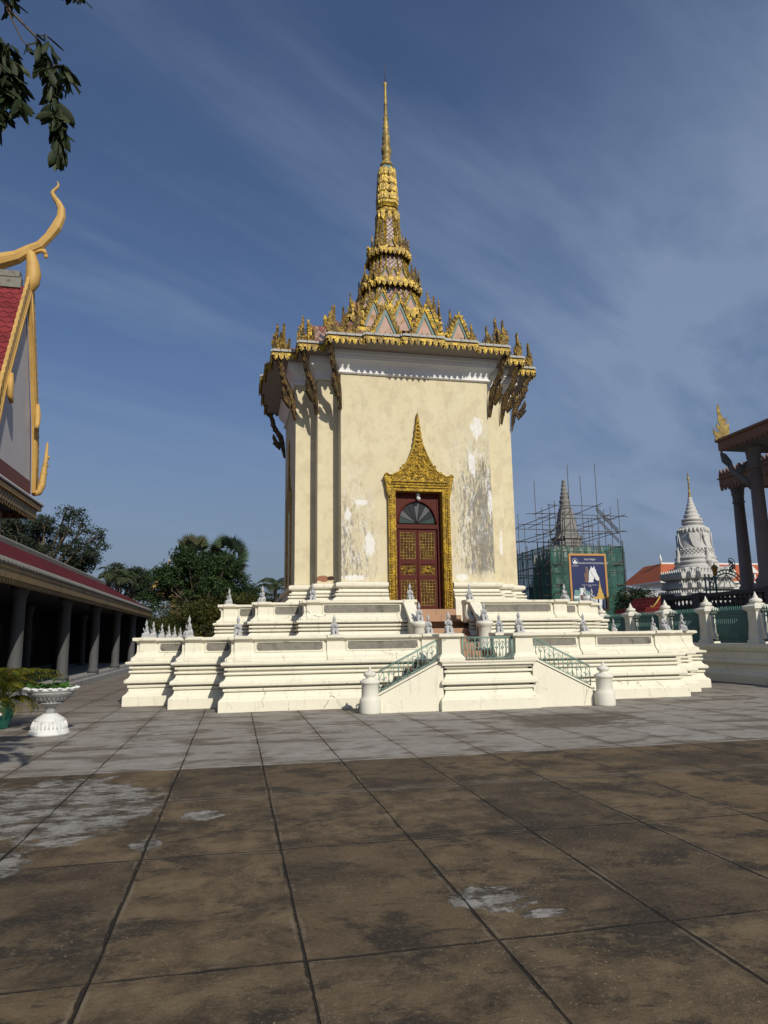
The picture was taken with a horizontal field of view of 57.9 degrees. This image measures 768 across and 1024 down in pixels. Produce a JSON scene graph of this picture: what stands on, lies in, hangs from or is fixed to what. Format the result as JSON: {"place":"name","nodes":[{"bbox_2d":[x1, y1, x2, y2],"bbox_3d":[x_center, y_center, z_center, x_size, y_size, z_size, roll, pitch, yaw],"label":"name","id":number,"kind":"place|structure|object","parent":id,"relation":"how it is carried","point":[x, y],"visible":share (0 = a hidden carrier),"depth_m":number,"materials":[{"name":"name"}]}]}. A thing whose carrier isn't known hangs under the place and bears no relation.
{"place":"outdoors","nodes":[
{"label":"outdoors","id":0,"kind":"place"},
{"bbox_2d":[0,181,65,530],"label":"hall","id":1,"kind":"structure","parent":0,"point":[20,479],"depth_m":37.69,"materials":[{"name":"gold tile"}]},
{"bbox_2d":[135,559,184,613],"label":"golden gabled roof","id":2,"kind":"structure","parent":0,"point":[169,597],"depth_m":81.58,"materials":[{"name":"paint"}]},
{"bbox_2d":[0,673,767,1023],"bbox_3d":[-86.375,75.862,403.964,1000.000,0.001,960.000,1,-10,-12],"label":"paving","id":3,"kind":"structure","parent":0,"point":[542,865],"depth_m":4.97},
{"bbox_2d":[0,667,64,729],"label":"potted palm","id":4,"kind":"object","parent":3,"relation":"on","point":[15,679],"visible":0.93,"depth_m":13.13,"materials":[{"name":"green plant"}]},
{"bbox_2d":[0,0,92,170],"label":"overhanging tree","id":5,"kind":"object","parent":3,"relation":"on","point":[15,92],"visible":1,"depth_m":4.17,"materials":[{"name":"green plant"}]},
{"bbox_2d":[23,678,79,736],"bbox_3d":[-5.925,3.451,12.354,0.945,0.970,0.934,1,-10,-12],"label":"urn planter","id":6,"kind":"object","parent":3,"relation":"on","point":[50,698],"visible":1,"depth_m":12.14,"materials":[{"name":"paint"}]},
{"bbox_2d":[0,504,111,574],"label":"spreading tree","id":7,"kind":"object","parent":3,"relation":"on","point":[16,531],"visible":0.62,"depth_m":69.59,"materials":[{"name":"green plant"}]},
{"bbox_2d":[0,535,151,705],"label":"gallery","id":8,"kind":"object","parent":3,"relation":"on","point":[75,626],"visible":0.95,"depth_m":29.69,"materials":[{"name":"paint"}]},
{"bbox_2d":[96,566,137,591],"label":"coconut palm","id":9,"kind":"object","parent":3,"relation":"on","point":[119,579],"visible":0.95,"depth_m":72.43,"materials":[{"name":"green plant"}]},
{"bbox_2d":[102,562,157,601],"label":"rounded tree","id":10,"kind":"object","parent":3,"relation":"on","point":[139,572],"visible":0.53,"depth_m":75.89,"materials":[{"name":"green plant"}]},
{"bbox_2d":[169,533,210,570],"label":"sugar palm","id":11,"kind":"object","parent":3,"relation":"on","point":[201,543],"visible":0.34,"depth_m":59.05,"materials":[{"name":"green plant"}]},
{"bbox_2d":[132,542,264,637],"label":"dense tree","id":12,"kind":"object","parent":3,"relation":"on","point":[214,576],"visible":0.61,"depth_m":53.86,"materials":[{"name":"green plant"}]},
{"bbox_2d":[148,591,257,636],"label":"olive shrub","id":13,"kind":"object","parent":3,"relation":"on","point":[204,617],"visible":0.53,"depth_m":48.43,"materials":[{"name":"green plant"}]},
{"bbox_2d":[203,534,249,572],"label":"sugar palm","id":14,"kind":"object","parent":3,"relation":"on","point":[233,544],"visible":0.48,"depth_m":59.57,"materials":[{"name":"green plant"}]},
{"bbox_2d":[240,587,272,601],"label":"coconut palm","id":15,"kind":"object","parent":3,"relation":"on","point":[266,594],"visible":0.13,"depth_m":58.23,"materials":[{"name":"green plant"}]},
{"bbox_2d":[256,577,283,601],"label":"coconut palm","id":16,"kind":"object","parent":3,"relation":"on","point":[276,585],"visible":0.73,"depth_m":58.79,"materials":[{"name":"green plant"}]},
{"bbox_2d":[267,592,280,601],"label":"background tree","id":17,"kind":"object","parent":3,"relation":"on","point":[278,599],"visible":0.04,"depth_m":65.00,"materials":[{"name":"green plant"}]},
{"bbox_2d":[359,667,380,714],"bbox_3d":[-0.300,3.830,14.962,0.460,0.990,0.460,1,-10,-12],"label":"bollard","id":18,"kind":"object","parent":3,"relation":"on","point":[370,701],"visible":1,"depth_m":14.79,"materials":[{"name":"paint"}]},
{"bbox_2d":[122,630,710,712],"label":"terrace","id":19,"kind":"structure","parent":3,"relation":"on","point":[229,674],"depth_m":16.79,"materials":[{"name":"paint"}]},
{"bbox_2d":[140,621,149,637],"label":"kneeling statue","id":20,"kind":"object","parent":19,"relation":"on","point":[146,634],"visible":0.88,"depth_m":19.12,"materials":[{"name":"stone"}]},
{"bbox_2d":[150,622,156,637],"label":"kneeling statue","id":21,"kind":"object","parent":19,"relation":"on","point":[153,634],"visible":0.76,"depth_m":20.76,"materials":[{"name":"stone"}]},
{"bbox_2d":[158,624,164,637],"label":"kneeling statue","id":22,"kind":"object","parent":19,"relation":"on","point":[161,635],"visible":0.88,"depth_m":23.16,"materials":[{"name":"stone"}]},
{"bbox_2d":[165,626,171,637],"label":"kneeling statue","id":23,"kind":"object","parent":19,"relation":"on","point":[168,635],"visible":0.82,"depth_m":25.58,"materials":[{"name":"stone"}]},
{"bbox_2d":[171,627,176,637],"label":"kneeling statue","id":24,"kind":"object","parent":19,"relation":"on","point":[174,635],"visible":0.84,"depth_m":27.97,"materials":[{"name":"stone"}]},
{"bbox_2d":[181,615,194,637],"bbox_3d":[-4.792,2.793,17.001,0.270,0.551,0.203,8,-14,-41],"label":"kneeling statue","id":25,"kind":"object","parent":19,"relation":"on","point":[188,633],"visible":0.95,"depth_m":16.94,"materials":[{"name":"stone"}]},
{"bbox_2d":[233,615,241,636],"bbox_3d":[-3.407,2.652,16.206,0.186,0.507,0.249,0,-10,-4],"label":"kneeling statue","id":26,"kind":"object","parent":19,"relation":"on","point":[238,630],"visible":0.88,"depth_m":16.16,"materials":[{"name":"stone"}]},
{"bbox_2d":[330,615,339,634],"bbox_3d":[-1.185,2.698,16.641,0.186,0.507,0.249,3,-11,-22],"label":"kneeling statue","id":27,"kind":"object","parent":19,"relation":"on","point":[334,630],"visible":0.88,"depth_m":16.59,"materials":[{"name":"stone"}]},
{"bbox_2d":[213,599,609,636],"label":"terrace","id":28,"kind":"structure","parent":19,"relation":"on","point":[352,617],"depth_m":19.29,"materials":[{"name":"paint"}]},
{"bbox_2d":[223,588,232,604],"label":"kneeling statue","id":29,"kind":"object","parent":28,"relation":"on","point":[228,600],"visible":0.98,"depth_m":20.28,"materials":[{"name":"stone"}]},
{"bbox_2d":[257,585,265,601],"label":"kneeling statue","id":30,"kind":"object","parent":28,"relation":"on","point":[262,598],"visible":0.85,"depth_m":19.38,"materials":[{"name":"stone"}]},
{"bbox_2d":[309,583,315,599],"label":"kneeling statue","id":31,"kind":"object","parent":28,"relation":"on","point":[312,592],"visible":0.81,"depth_m":18.79,"materials":[{"name":"stone"}]},
{"bbox_2d":[259,82,535,625],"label":"temple","id":32,"kind":"structure","parent":28,"relation":"on","point":[387,399],"depth_m":22.45,"materials":[{"name":"paint"}]},
{"bbox_2d":[398,529,419,608],"bbox_3d":[0.777,1.800,21.810,0.642,2.550,0.089,1,-10,-12],"label":"door leaf","id":33,"kind":"structure","parent":32,"relation":"in","point":[408,556],"depth_m":21.83,"materials":[{"name":"red wood"}]},
{"bbox_2d":[417,529,437,608],"bbox_3d":[1.378,1.816,21.947,0.605,2.550,0.066,1,-10,-12],"label":"door leaf","id":34,"kind":"structure","parent":32,"relation":"in","point":[427,549],"depth_m":21.94,"materials":[{"name":"red wood"}]},
{"bbox_2d":[406,583,414,599],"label":"kneeling statue","id":35,"kind":"object","parent":28,"relation":"on","point":[409,596],"visible":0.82,"depth_m":19.35,"materials":[{"name":"stone"}]},
{"bbox_2d":[466,584,473,598],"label":"kneeling statue","id":36,"kind":"object","parent":28,"relation":"on","point":[469,595],"visible":0.78,"depth_m":19.71,"materials":[{"name":"stone"}]},
{"bbox_2d":[561,584,570,599],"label":"kneeling statue","id":37,"kind":"object","parent":28,"relation":"on","point":[564,595],"visible":0.8,"depth_m":20.33,"materials":[{"name":"stone"}]},
{"bbox_2d":[582,586,588,600],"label":"kneeling statue","id":38,"kind":"object","parent":28,"relation":"on","point":[585,597],"visible":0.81,"depth_m":21.46,"materials":[{"name":"stone"}]},
{"bbox_2d":[589,589,596,602],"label":"kneeling statue","id":39,"kind":"object","parent":28,"relation":"on","point":[591,598],"visible":0.81,"depth_m":22.64,"materials":[{"name":"stone"}]},
{"bbox_2d":[424,615,432,632],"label":"kneeling statue","id":40,"kind":"object","parent":19,"relation":"on","point":[428,628],"visible":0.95,"depth_m":17.05,"materials":[{"name":"stone"}]},
{"bbox_2d":[403,601,492,657],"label":"staircase","id":41,"kind":"structure","parent":19,"relation":"on","point":[481,628],"depth_m":18.86,"materials":[{"name":"stone"}]},
{"bbox_2d":[415,602,423,620],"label":"kneeling statue","id":42,"kind":"object","parent":41,"relation":"on","point":[419,615],"visible":0.96,"depth_m":18.10,"materials":[{"name":"stone"}]},
{"bbox_2d":[479,602,488,620],"bbox_3d":[2.664,2.639,18.513,0.192,0.523,0.257,2,-11,-16],"label":"kneeling statue","id":43,"kind":"object","parent":41,"relation":"on","point":[483,616],"visible":0.97,"depth_m":18.46,"materials":[{"name":"stone"}]},
{"bbox_2d":[495,613,503,632],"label":"kneeling statue","id":44,"kind":"object","parent":19,"relation":"on","point":[499,627],"visible":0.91,"depth_m":17.43,"materials":[{"name":"stone"}]},
{"bbox_2d":[579,612,588,630],"bbox_3d":[5.165,2.846,17.972,0.186,0.507,0.249,4,-11,-24],"label":"kneeling statue","id":45,"kind":"object","parent":19,"relation":"on","point":[583,627],"visible":0.94,"depth_m":17.93,"materials":[{"name":"stone"}]},
{"bbox_2d":[611,620,617,630],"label":"kneeling statue","id":46,"kind":"object","parent":19,"relation":"on","point":[613,628],"visible":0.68,"depth_m":25.39,"materials":[{"name":"stone"}]},
{"bbox_2d":[650,617,657,629],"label":"kneeling statue","id":47,"kind":"object","parent":19,"relation":"on","point":[653,627],"visible":0.73,"depth_m":22.97,"materials":[{"name":"stone"}]},
{"bbox_2d":[660,612,671,630],"bbox_3d":[7.469,2.889,18.486,0.198,0.540,0.265,4,-11,-26],"label":"kneeling statue","id":48,"kind":"object","parent":19,"relation":"on","point":[664,626],"visible":0.88,"depth_m":18.44,"materials":[{"name":"stone"}]},
{"bbox_2d":[679,613,688,630],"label":"kneeling statue","id":49,"kind":"object","parent":19,"relation":"on","point":[682,626],"visible":0.99,"depth_m":19.65,"materials":[{"name":"stone"}]},
{"bbox_2d":[550,479,582,580],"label":"scaffolded stupa","id":50,"kind":"object","parent":3,"relation":"on","point":[567,535],"visible":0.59,"depth_m":65.83,"materials":[{"name":"stone"}]},
{"bbox_2d":[517,539,626,628],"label":"netted enclosure","id":51,"kind":"object","parent":3,"relation":"on","point":[534,567],"visible":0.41,"depth_m":62.64,"materials":[{"name":"green fabric"}]},
{"bbox_2d":[515,463,630,606],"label":"scaffolding","id":52,"kind":"object","parent":3,"relation":"on","point":[598,510],"visible":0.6,"depth_m":64.17,"materials":[{"name":"metal"},{"name":"netting"}]},
{"bbox_2d":[568,554,609,610],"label":"billboard","id":53,"kind":"object","parent":3,"relation":"on","point":[588,572],"visible":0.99,"depth_m":45.71,"materials":[{"name":"metal"}]},
{"bbox_2d":[594,661,615,705],"bbox_3d":[5.052,3.930,15.942,0.460,0.990,0.460,1,-10,-12],"label":"bollard","id":54,"kind":"object","parent":3,"relation":"on","point":[604,694],"visible":1,"depth_m":15.77,"materials":[{"name":"paint"}]},
{"bbox_2d":[611,586,655,614],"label":"leafy bush","id":55,"kind":"object","parent":3,"relation":"on","point":[641,593],"visible":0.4,"depth_m":55.27,"materials":[{"name":"green plant"}]},
{"bbox_2d":[614,596,660,616],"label":"red roofed shrine","id":56,"kind":"object","parent":3,"relation":"on","point":[647,605],"visible":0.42,"depth_m":49.14,"materials":[{"name":"paint"}]},
{"bbox_2d":[658,471,736,609],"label":"white stupa","id":57,"kind":"object","parent":3,"relation":"on","point":[695,558],"visible":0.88,"depth_m":63.38,"materials":[{"name":"paint"}]},
{"bbox_2d":[710,563,719,601],"bbox_3d":[18.431,5.500,38.253,0.414,5.450,0.485,-9,-13,37],"label":"street lamp","id":58,"kind":"object","parent":3,"relation":"on","point":[714,567],"visible":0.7,"depth_m":38.54,"materials":[{"name":"metal"}]},
{"bbox_2d":[703,558,740,602],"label":"iron arch","id":59,"kind":"structure","parent":3,"relation":"on","point":[730,569],"depth_m":39.80,"materials":[{"name":"grey metal"}]},
{"bbox_2d":[693,643,767,684],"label":"fence wall","id":60,"kind":"structure","parent":3,"relation":"on","point":[746,663],"depth_m":22.61,"materials":[{"name":"paint"}]},
{"bbox_2d":[598,606,609,628],"bbox_3d":[9.922,5.092,31.595,0.580,1.650,0.800,1,-10,-12],"label":"fence post","id":61,"kind":"object","parent":60,"relation":"on","point":[601,612],"visible":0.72,"depth_m":31.51,"materials":[{"name":"paint"}]},
{"bbox_2d":[604,613,625,630],"bbox_3d":[10.175,5.048,30.390,0.064,1.180,2.015,1,-10,-12],"label":"railing","id":62,"kind":"object","parent":61,"relation":"attached to","point":[616,617],"visible":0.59,"depth_m":30.37,"materials":[{"name":"metal"}]},
{"bbox_2d":[621,604,640,630],"bbox_3d":[10.424,4.660,29.247,0.580,1.650,0.800,1,-10,-12],"label":"fence post","id":63,"kind":"object","parent":60,"relation":"on","point":[628,615],"visible":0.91,"depth_m":29.10,"materials":[{"name":"paint"}]},
{"bbox_2d":[634,611,659,630],"bbox_3d":[10.677,4.617,28.041,0.064,1.180,2.015,1,-10,-12],"label":"railing","id":64,"kind":"object","parent":63,"relation":"attached to","point":[647,627],"visible":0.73,"depth_m":28.25,"materials":[{"name":"metal"}]},
{"bbox_2d":[654,600,676,628],"bbox_3d":[10.926,4.229,26.898,0.580,1.650,0.800,1,-10,-12],"label":"fence post","id":65,"kind":"object","parent":60,"relation":"on","point":[665,608],"visible":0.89,"depth_m":26.81,"materials":[{"name":"paint"}]},
{"bbox_2d":[621,586,767,642],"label":"balustrade","id":66,"kind":"object","parent":60,"relation":"on","point":[696,599],"visible":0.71,"depth_m":30.84,"materials":[{"name":"metal"}]},
{"bbox_2d":[694,596,720,642],"bbox_3d":[11.428,3.797,24.550,0.580,1.650,0.800,1,-10,-12],"label":"fence post","id":67,"kind":"object","parent":60,"relation":"on","point":[708,632],"visible":0.99,"depth_m":24.36,"materials":[{"name":"paint"}]},
{"bbox_2d":[669,608,699,640],"bbox_3d":[11.179,4.185,25.693,0.064,1.180,2.015,1,-10,-12],"label":"railing","id":68,"kind":"object","parent":67,"relation":"attached to","point":[694,637],"visible":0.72,"depth_m":25.55,"materials":[{"name":"metal"}]},
{"bbox_2d":[710,605,748,641],"bbox_3d":[11.681,3.753,23.345,0.064,1.180,2.015,1,-10,-12],"label":"railing","id":69,"kind":"object","parent":67,"relation":"attached to","point":[725,636],"visible":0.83,"depth_m":23.38,"materials":[{"name":"metal"}]},
{"bbox_2d":[742,591,767,643],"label":"fence post","id":70,"kind":"object","parent":60,"relation":"on","point":[758,631],"visible":1,"depth_m":22.02,"materials":[{"name":"paint"}]},
{"bbox_2d":[761,604,767,641],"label":"railing","id":71,"kind":"object","parent":70,"relation":"attached to","point":[764,611],"visible":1,"depth_m":21.83,"materials":[{"name":"metal"}]},
{"bbox_2d":[713,404,767,598],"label":"pavilion","id":72,"kind":"structure","parent":3,"relation":"on","point":[751,441],"depth_m":32.09,"materials":[{"name":"brown wood"}]},
{"bbox_2d":[717,453,767,606],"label":"columns","id":73,"kind":"structure","parent":3,"relation":"on","point":[731,482],"depth_m":37.81,"materials":[{"name":"grey concrete"}]},
{"bbox_2d":[0,0,767,636],"label":"sky","id":74,"kind":"structure","parent":0,"point":[589,178],"materials":[{"name":"blue"}]},
{"bbox_2d":[378,632,594,712],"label":"front staircase","id":75,"kind":"structure","parent":0,"point":[449,676],"depth_m":15.49,"materials":[{"name":"paint"}]},
{"bbox_2d":[443,612,453,632],"bbox_3d":[1.465,2.494,15.759,0.192,0.523,0.257,1,-10,-12],"label":"kneeling statue","id":76,"kind":"object","parent":75,"relation":"on","point":[448,627],"visible":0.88,"depth_m":15.71,"materials":[{"name":"stone"}]},
{"bbox_2d":[514,612,524,631],"bbox_3d":[3.128,2.533,16.108,0.192,0.523,0.257,1,-10,-12],"label":"kneeling statue","id":77,"kind":"object","parent":75,"relation":"on","point":[518,627],"visible":0.88,"depth_m":16.06,"materials":[{"name":"stone"}]},
{"bbox_2d":[626,585,662,597],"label":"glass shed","id":78,"kind":"structure","parent":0,"point":[656,589],"depth_m":100.93,"materials":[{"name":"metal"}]},
{"bbox_2d":[627,591,666,604],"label":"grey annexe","id":79,"kind":"structure","parent":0,"point":[654,594],"depth_m":109.67,"materials":[{"name":"clear concrete"}]},
{"bbox_2d":[626,555,758,590],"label":"orange roofed house","id":80,"kind":"structure","parent":0,"point":[647,576],"depth_m":138.92,"materials":[{"name":"tile"}]}
]}

